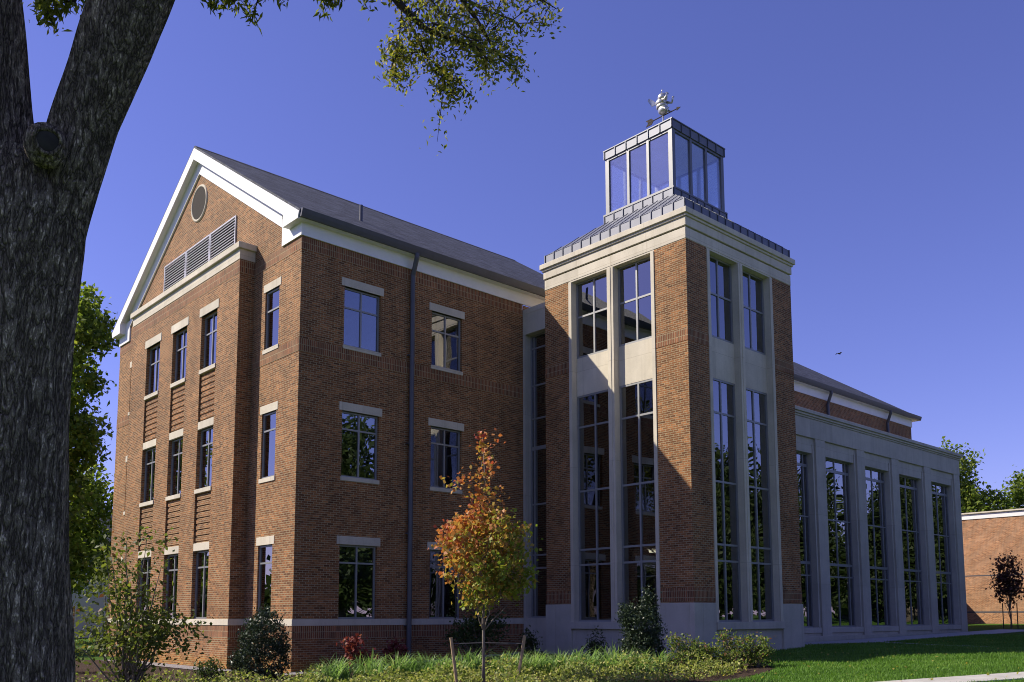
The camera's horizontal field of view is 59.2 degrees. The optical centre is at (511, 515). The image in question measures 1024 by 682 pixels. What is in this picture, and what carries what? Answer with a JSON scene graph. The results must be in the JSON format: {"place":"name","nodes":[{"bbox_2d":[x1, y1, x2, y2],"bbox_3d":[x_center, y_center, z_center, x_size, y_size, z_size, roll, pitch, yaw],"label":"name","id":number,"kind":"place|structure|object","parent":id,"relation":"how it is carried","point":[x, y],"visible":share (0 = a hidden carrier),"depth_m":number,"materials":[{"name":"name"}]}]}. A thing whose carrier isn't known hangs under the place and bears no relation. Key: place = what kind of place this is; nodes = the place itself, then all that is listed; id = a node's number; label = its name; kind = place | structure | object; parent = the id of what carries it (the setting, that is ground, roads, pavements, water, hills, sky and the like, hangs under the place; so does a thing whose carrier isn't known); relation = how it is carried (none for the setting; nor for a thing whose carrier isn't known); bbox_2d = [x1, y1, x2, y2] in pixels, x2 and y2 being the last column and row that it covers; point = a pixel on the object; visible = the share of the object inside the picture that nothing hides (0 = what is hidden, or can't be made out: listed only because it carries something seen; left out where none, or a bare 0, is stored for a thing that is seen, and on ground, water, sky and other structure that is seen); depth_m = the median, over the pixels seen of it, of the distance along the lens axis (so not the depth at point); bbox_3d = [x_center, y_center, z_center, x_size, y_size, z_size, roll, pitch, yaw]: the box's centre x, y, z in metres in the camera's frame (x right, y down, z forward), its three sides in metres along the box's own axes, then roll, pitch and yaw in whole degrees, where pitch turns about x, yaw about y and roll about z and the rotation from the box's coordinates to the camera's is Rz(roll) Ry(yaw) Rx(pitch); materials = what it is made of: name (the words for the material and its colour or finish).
{"place":"outdoors","nodes":[
{"label":"outdoors","id":0,"kind":"place"},
{"bbox_2d":[22,0,1023,508],"label":"sky","id":1,"kind":"structure","parent":0,"point":[879,144],"materials":[{"name":"blue"}]},
{"bbox_2d":[75,624,1023,681],"bbox_3d":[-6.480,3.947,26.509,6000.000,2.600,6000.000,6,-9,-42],"label":"ground","id":2,"kind":"structure","parent":0,"point":[977,627],"depth_m":25.24,"materials":[{"name":"green plant"}]},
{"bbox_2d":[69,459,113,606],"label":"broadleaf tree","id":3,"kind":"object","parent":2,"relation":"on","point":[94,527],"visible":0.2,"depth_m":53.09,"materials":[{"name":"green plant"}]},
{"bbox_2d":[72,514,111,637],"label":"house","id":4,"kind":"structure","parent":2,"relation":"on","point":[95,607],"depth_m":60.62,"materials":[{"name":"white"}]},
{"bbox_2d":[73,606,76,626],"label":"window","id":5,"kind":"structure","parent":4,"relation":"in","point":[74,609],"depth_m":59.87,"materials":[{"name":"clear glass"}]},
{"bbox_2d":[69,281,119,611],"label":"broadleaf tree","id":6,"kind":"object","parent":2,"relation":"on","point":[85,433],"visible":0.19,"depth_m":44.24,"materials":[{"name":"green plant"}]},
{"bbox_2d":[0,0,565,681],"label":"oak tree","id":7,"kind":"object","parent":2,"relation":"on","point":[52,170],"visible":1,"depth_m":7.81,"materials":[{"name":"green plant"}]},
{"bbox_2d":[75,653,774,681],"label":"mulch bed","id":8,"kind":"object","parent":2,"relation":"on","point":[81,669],"visible":0.24,"depth_m":24.64,"materials":[{"name":"brown soil"}]},
{"bbox_2d":[74,629,89,671],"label":"shrub","id":9,"kind":"object","parent":8,"relation":"on","point":[76,651],"visible":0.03,"depth_m":27.42,"materials":[{"name":"green plant"}]},
{"bbox_2d":[73,518,213,681],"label":"young birch","id":10,"kind":"object","parent":8,"relation":"on","point":[139,640],"visible":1,"depth_m":18.79,"materials":[{"name":"green plant"}]},
{"bbox_2d":[108,660,231,670],"bbox_3d":[-12.164,5.155,31.235,0.820,0.003,10.000,6,-9,-42],"label":"gravel strip","id":11,"kind":"object","parent":8,"relation":"on","point":[176,666],"visible":0.46,"depth_m":30.05,"materials":[{"name":"grey gravel"}]},
{"bbox_2d":[188,655,230,678],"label":"shrub","id":12,"kind":"object","parent":8,"relation":"on","point":[210,671],"visible":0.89,"depth_m":24.40,"materials":[{"name":"green plant"}]},
{"bbox_2d":[226,603,296,678],"bbox_3d":[-6.881,3.427,24.715,1.813,2.187,1.732,-1,-6,7],"label":"holly shrub","id":13,"kind":"object","parent":8,"relation":"on","point":[260,631],"visible":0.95,"depth_m":24.45,"materials":[{"name":"green plant"}]},
{"bbox_2d":[336,633,382,671],"bbox_3d":[-4.373,3.964,25.833,1.419,1.237,0.785,0,-6,2],"label":"red hydrangea","id":14,"kind":"object","parent":8,"relation":"on","point":[351,649],"visible":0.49,"depth_m":25.75,"materials":[{"name":"red plant"}]},
{"bbox_2d":[382,636,409,663],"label":"red hydrangea","id":15,"kind":"object","parent":8,"relation":"on","point":[393,649],"visible":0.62,"depth_m":27.21,"materials":[{"name":"red plant"}]},
{"bbox_2d":[275,652,519,675],"bbox_3d":[-3.199,4.705,28.929,10.000,0.362,0.750,6,-9,-42],"label":"gravel strip","id":16,"kind":"object","parent":8,"relation":"on","point":[293,673],"visible":0.22,"depth_m":29.85,"materials":[{"name":"grey gravel"}]},
{"bbox_2d":[76,649,746,681],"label":"ground cover","id":17,"kind":"object","parent":8,"relation":"on","point":[589,672],"visible":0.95,"depth_m":21.33,"materials":[{"name":"green plant"}]},
{"bbox_2d":[449,637,457,681],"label":"wooden stake","id":18,"kind":"object","parent":8,"relation":"on","point":[453,659],"visible":1,"depth_m":20.73,"materials":[{"name":"brown wood"}]},
{"bbox_2d":[442,604,516,659],"bbox_3d":[-1.045,3.645,28.113,2.201,2.063,2.265,1,-6,-11],"label":"green shrub","id":19,"kind":"object","parent":8,"relation":"on","point":[473,625],"visible":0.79,"depth_m":27.81,"materials":[{"name":"green plant"}]},
{"bbox_2d":[303,639,672,681],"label":"strap leaf plants","id":20,"kind":"object","parent":8,"relation":"on","point":[336,670],"visible":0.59,"depth_m":23.59,"materials":[{"name":"green plant"}]},
{"bbox_2d":[517,635,525,674],"bbox_3d":[0.193,3.401,20.753,0.280,1.297,0.078,0,-6,1],"label":"wooden stake","id":21,"kind":"object","parent":8,"relation":"on","point":[522,652],"visible":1,"depth_m":20.75,"materials":[{"name":"brown wood"}]},
{"bbox_2d":[518,625,542,656],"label":"shrub","id":22,"kind":"object","parent":8,"relation":"on","point":[529,643],"visible":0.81,"depth_m":29.62,"materials":[{"name":"green plant"}]},
{"bbox_2d":[581,625,609,657],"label":"shrub","id":23,"kind":"object","parent":8,"relation":"on","point":[593,645],"visible":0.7,"depth_m":28.61,"materials":[{"name":"green plant"}]},
{"bbox_2d":[614,584,669,659],"bbox_3d":[3.574,3.054,24.666,1.573,2.385,1.451,-1,-6,6],"label":"holly shrub","id":24,"kind":"object","parent":8,"relation":"on","point":[643,636],"visible":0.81,"depth_m":24.46,"materials":[{"name":"green plant"}]},
{"bbox_2d":[660,631,706,668],"bbox_3d":[4.465,3.580,23.669,1.268,1.114,1.291,6,-9,-42],"label":"rose bush","id":25,"kind":"object","parent":8,"relation":"on","point":[679,657],"visible":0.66,"depth_m":23.59,"materials":[{"name":"green plant"}]},
{"bbox_2d":[685,637,722,668],"bbox_3d":[5.098,3.658,23.877,1.008,0.963,0.997,6,-9,-42],"label":"rose bush","id":26,"kind":"object","parent":8,"relation":"on","point":[708,650],"visible":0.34,"depth_m":23.77,"materials":[{"name":"green plant"}]},
{"bbox_2d":[712,628,754,667],"bbox_3d":[5.905,3.551,24.009,1.326,1.144,1.313,6,-9,-42],"label":"rose bush","id":27,"kind":"object","parent":8,"relation":"on","point":[732,655],"visible":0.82,"depth_m":23.98,"materials":[{"name":"green plant"}]},
{"bbox_2d":[736,631,777,667],"bbox_3d":[6.562,3.600,24.053,1.032,1.023,1.125,6,-9,-42],"label":"rose bush","id":28,"kind":"object","parent":8,"relation":"on","point":[760,650],"visible":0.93,"depth_m":23.98,"materials":[{"name":"green plant"}]},
{"bbox_2d":[428,428,542,681],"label":"maple tree","id":29,"kind":"object","parent":2,"relation":"on","point":[485,588],"visible":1,"depth_m":20.80,"materials":[{"name":"orange plant"}]},
{"bbox_2d":[453,642,521,643],"bbox_3d":[-0.554,2.945,20.824,1.701,0.043,0.072,0,-6,0],"label":"tree tie","id":30,"kind":"object","parent":29,"relation":"attached to","point":[487,642],"visible":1,"depth_m":20.80,"materials":[{"name":"black rubber"}]},
{"bbox_2d":[106,117,968,672],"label":"brick building","id":31,"kind":"structure","parent":2,"relation":"on","point":[318,391],"depth_m":30.64,"materials":[{"name":"brick"}]},
{"bbox_2d":[139,557,150,618],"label":"window","id":32,"kind":"structure","parent":31,"relation":"in","point":[147,562],"depth_m":34.37,"materials":[{"name":"clear glass"}]},
{"bbox_2d":[139,447,155,507],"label":"window","id":33,"kind":"structure","parent":31,"relation":"in","point":[150,454],"depth_m":34.79,"materials":[{"name":"clear glass"}]},
{"bbox_2d":[144,344,159,400],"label":"window","id":34,"kind":"structure","parent":31,"relation":"in","point":[154,352],"depth_m":35.24,"materials":[{"name":"clear glass"}]},
{"bbox_2d":[165,554,177,618],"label":"window","id":35,"kind":"structure","parent":31,"relation":"in","point":[173,569],"depth_m":32.44,"materials":[{"name":"clear glass"}]},
{"bbox_2d":[165,437,182,500],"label":"window","id":36,"kind":"structure","parent":31,"relation":"in","point":[177,445],"depth_m":32.90,"materials":[{"name":"clear glass"}]},
{"bbox_2d":[170,329,186,388],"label":"window","id":37,"kind":"structure","parent":31,"relation":"in","point":[181,339],"depth_m":33.36,"materials":[{"name":"clear glass"}]},
{"bbox_2d":[194,550,208,618],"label":"window","id":38,"kind":"structure","parent":31,"relation":"in","point":[202,557],"depth_m":30.59,"materials":[{"name":"clear glass"}]},
{"bbox_2d":[194,427,212,493],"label":"window","id":39,"kind":"structure","parent":31,"relation":"in","point":[206,448],"depth_m":31.03,"materials":[{"name":"clear glass"}]},
{"bbox_2d":[199,312,216,374],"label":"window","id":40,"kind":"structure","parent":31,"relation":"in","point":[210,321],"depth_m":31.47,"materials":[{"name":"clear glass"}]},
{"bbox_2d":[258,545,271,617],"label":"window","id":41,"kind":"structure","parent":31,"relation":"in","point":[265,552],"depth_m":28.23,"materials":[{"name":"clear glass"}]},
{"bbox_2d":[258,411,275,483],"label":"window","id":42,"kind":"structure","parent":31,"relation":"in","point":[269,420],"depth_m":28.66,"materials":[{"name":"clear glass"}]},
{"bbox_2d":[262,287,279,354],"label":"window","id":43,"kind":"structure","parent":31,"relation":"in","point":[272,315],"depth_m":29.14,"materials":[{"name":"clear glass"}]},
{"bbox_2d":[338,545,375,618],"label":"window","id":44,"kind":"structure","parent":31,"relation":"in","point":[356,563],"depth_m":28.37,"materials":[{"name":"clear glass"}]},
{"bbox_2d":[340,411,378,484],"bbox_3d":[-4.871,-2.158,28.769,1.450,2.230,0.200,6,-9,-42],"label":"window","id":45,"kind":"structure","parent":31,"relation":"in","point":[359,431],"depth_m":28.83,"materials":[{"name":"clear glass"}]},
{"bbox_2d":[343,287,380,356],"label":"window","id":46,"kind":"structure","parent":31,"relation":"in","point":[361,309],"depth_m":29.28,"materials":[{"name":"clear glass"}]},
{"bbox_2d":[429,550,458,618],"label":"window","id":47,"kind":"structure","parent":31,"relation":"in","point":[441,595],"depth_m":30.59,"materials":[{"name":"clear glass"}]},
{"bbox_2d":[430,427,461,493],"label":"window","id":48,"kind":"structure","parent":31,"relation":"in","point":[445,443],"depth_m":31.16,"materials":[{"name":"clear glass"}]},
{"bbox_2d":[431,312,462,375],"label":"window","id":49,"kind":"structure","parent":31,"relation":"in","point":[445,357],"depth_m":31.61,"materials":[{"name":"clear glass"}]},
{"bbox_2d":[530,332,546,617],"bbox_3d":[1.162,-1.579,33.115,0.070,10.580,1.275,6,-9,-42],"label":"window","id":50,"kind":"structure","parent":31,"relation":"in","point":[537,342],"depth_m":33.31,"materials":[{"name":"clear glass"}]},
{"bbox_2d":[576,272,607,358],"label":"window","id":51,"kind":"structure","parent":31,"relation":"in","point":[591,294],"depth_m":31.47,"materials":[{"name":"clear glass"}]},
{"bbox_2d":[577,389,610,621],"bbox_3d":[2.881,-0.346,30.648,0.070,7.840,1.671,6,-9,-42],"label":"window","id":52,"kind":"structure","parent":31,"relation":"in","point":[592,409],"depth_m":30.73,"materials":[{"name":"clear glass"}]},
{"bbox_2d":[618,256,651,346],"bbox_3d":[4.164,-7.113,29.975,0.070,2.760,1.612,6,-9,-42],"label":"window","id":53,"kind":"structure","parent":31,"relation":"in","point":[634,279],"depth_m":30.05,"materials":[{"name":"clear glass"}]},
{"bbox_2d":[619,378,656,614],"bbox_3d":[4.174,-0.504,29.242,0.070,7.840,1.612,6,-9,-42],"label":"window","id":54,"kind":"structure","parent":31,"relation":"in","point":[636,399],"depth_m":29.36,"materials":[{"name":"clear glass"}]},
{"bbox_2d":[646,89,679,126],"bbox_3d":[5.601,-14.633,33.440,0.544,2.308,1.620,6,-9,-42],"label":"weathervane","id":55,"kind":"object","parent":31,"relation":"on","point":[661,103],"visible":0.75,"depth_m":33.41,"materials":[{"name":"silver metal"}]},
{"bbox_2d":[710,255,733,343],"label":"window","id":56,"kind":"structure","parent":31,"relation":"in","point":[720,271],"depth_m":29.88,"materials":[{"name":"clear glass"}]},
{"bbox_2d":[713,378,741,621],"bbox_3d":[6.786,-0.534,28.999,1.610,7.840,0.070,6,-9,-42],"label":"window","id":57,"kind":"structure","parent":31,"relation":"in","point":[727,512],"depth_m":29.13,"materials":[{"name":"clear glass"}]},
{"bbox_2d":[742,270,765,354],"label":"window","id":58,"kind":"structure","parent":31,"relation":"in","point":[753,294],"depth_m":31.17,"materials":[{"name":"clear glass"}]},
{"bbox_2d":[746,387,773,621],"bbox_3d":[8.192,-0.395,30.277,1.680,7.840,0.070,6,-9,-42],"label":"window","id":59,"kind":"structure","parent":31,"relation":"in","point":[757,414],"depth_m":30.42,"materials":[{"name":"clear glass"}]},
{"bbox_2d":[797,452,813,627],"bbox_3d":[12.054,0.962,38.696,2.770,7.630,0.070,6,-9,-42],"label":"window","id":60,"kind":"structure","parent":31,"relation":"in","point":[802,467],"depth_m":39.35,"materials":[{"name":"clear glass"}]},
{"bbox_2d":[825,458,855,626],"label":"window","id":61,"kind":"structure","parent":31,"relation":"in","point":[837,473],"depth_m":41.45,"materials":[{"name":"clear glass"}]},
{"bbox_2d":[865,468,890,625],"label":"window","id":62,"kind":"structure","parent":31,"relation":"in","point":[875,484],"depth_m":43.93,"materials":[{"name":"clear glass"}]},
{"bbox_2d":[899,475,924,625],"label":"window","id":63,"kind":"structure","parent":31,"relation":"in","point":[908,486],"depth_m":46.43,"materials":[{"name":"clear glass"}]},
{"bbox_2d":[931,483,954,624],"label":"window","id":64,"kind":"structure","parent":31,"relation":"in","point":[941,531],"depth_m":48.99,"materials":[{"name":"clear glass"}]},
{"bbox_2d":[678,637,1018,681],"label":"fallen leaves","id":65,"kind":"object","parent":2,"relation":"on","point":[987,673],"visible":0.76,"depth_m":25.53,"materials":[{"name":"brown plant"}]},
{"bbox_2d":[805,629,1023,644],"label":"library walk","id":66,"kind":"structure","parent":2,"relation":"on","point":[915,637],"depth_m":42.32,"materials":[{"name":"concrete"}]},
{"bbox_2d":[939,436,1017,512],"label":"broadleaf tree","id":67,"kind":"object","parent":2,"relation":"on","point":[973,499],"visible":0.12,"depth_m":100.34,"materials":[{"name":"green plant"}]},
{"bbox_2d":[961,508,1023,623],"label":"brick building","id":68,"kind":"structure","parent":2,"relation":"on","point":[987,535],"depth_m":65.02,"materials":[{"name":"brick"}]},
{"bbox_2d":[985,550,1023,628],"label":"young tree","id":69,"kind":"object","parent":2,"relation":"on","point":[1011,587],"visible":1,"depth_m":53.60,"materials":[{"name":"green plant"}]},
{"bbox_2d":[1000,465,1023,508],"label":"broadleaf tree","id":70,"kind":"object","parent":2,"relation":"on","point":[1018,489],"visible":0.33,"depth_m":102.55,"materials":[{"name":"green plant"}]},
{"bbox_2d":[878,672,1023,681],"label":"sidewalk","id":71,"kind":"structure","parent":0,"point":[999,676],"depth_m":19.55,"materials":[{"name":"concrete"}]}
]}

